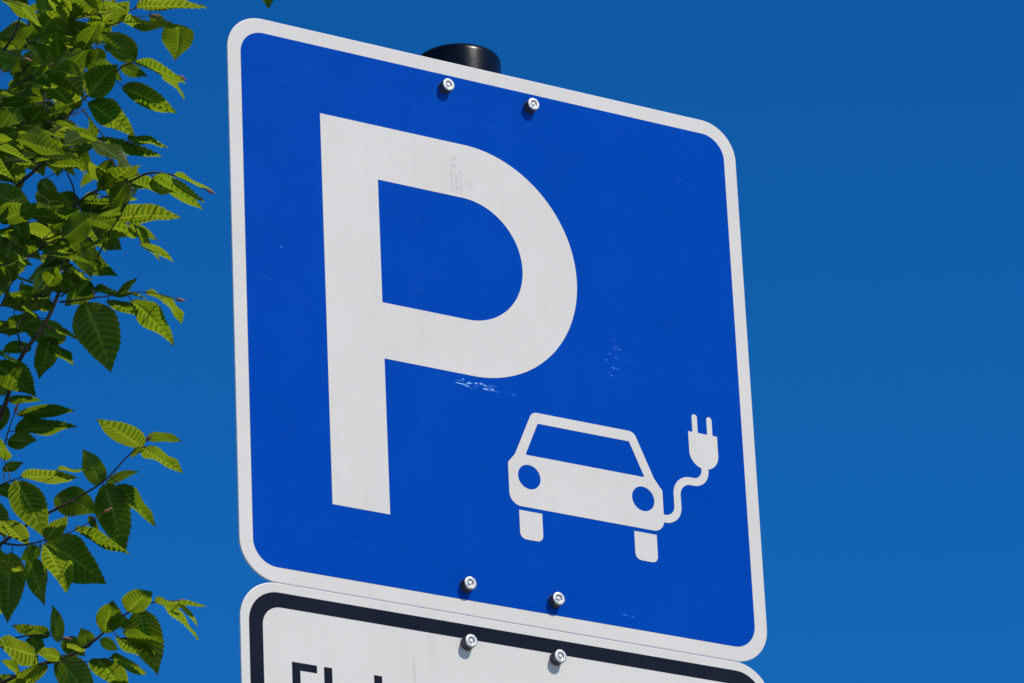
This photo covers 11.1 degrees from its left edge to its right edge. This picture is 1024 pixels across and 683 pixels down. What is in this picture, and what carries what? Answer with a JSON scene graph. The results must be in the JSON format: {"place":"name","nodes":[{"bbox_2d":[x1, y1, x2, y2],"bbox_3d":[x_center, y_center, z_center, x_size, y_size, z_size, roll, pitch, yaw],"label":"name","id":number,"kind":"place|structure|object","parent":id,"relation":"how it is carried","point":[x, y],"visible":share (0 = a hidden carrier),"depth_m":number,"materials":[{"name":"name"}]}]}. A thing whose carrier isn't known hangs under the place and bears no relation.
{"place":"outdoors","nodes":[
{"label":"outdoors","id":0,"kind":"place"},
{"bbox_2d":[0,0,1023,682],"label":"sky","id":1,"kind":"structure","parent":0,"point":[877,146],"materials":[{"name":"blue"}]},
{"label":"ground","id":2,"kind":"structure","parent":0,"visible":0},
{"bbox_2d":[0,0,272,682],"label":"hornbeam tree","id":3,"kind":"object","parent":2,"relation":"on","point":[56,39],"visible":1,"depth_m":5.76,"materials":[{"name":"green plant"}]},
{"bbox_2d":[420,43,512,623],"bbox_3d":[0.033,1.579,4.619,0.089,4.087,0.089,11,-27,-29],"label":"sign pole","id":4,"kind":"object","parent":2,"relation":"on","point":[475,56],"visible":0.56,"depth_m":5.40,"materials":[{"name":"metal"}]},
{"bbox_2d":[226,18,766,661],"bbox_3d":[-0.035,0.014,5.297,0.600,0.600,0.106,11,-27,-29],"label":"parking sign","id":5,"kind":"object","parent":4,"relation":"attached to","point":[490,348],"visible":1,"depth_m":5.25,"materials":[{"name":"metal"}]},
{"bbox_2d":[239,583,763,682],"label":"supplementary sign","id":6,"kind":"object","parent":4,"relation":"attached to","point":[291,634],"visible":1,"depth_m":5.08,"materials":[{"name":"metal"}]}
]}

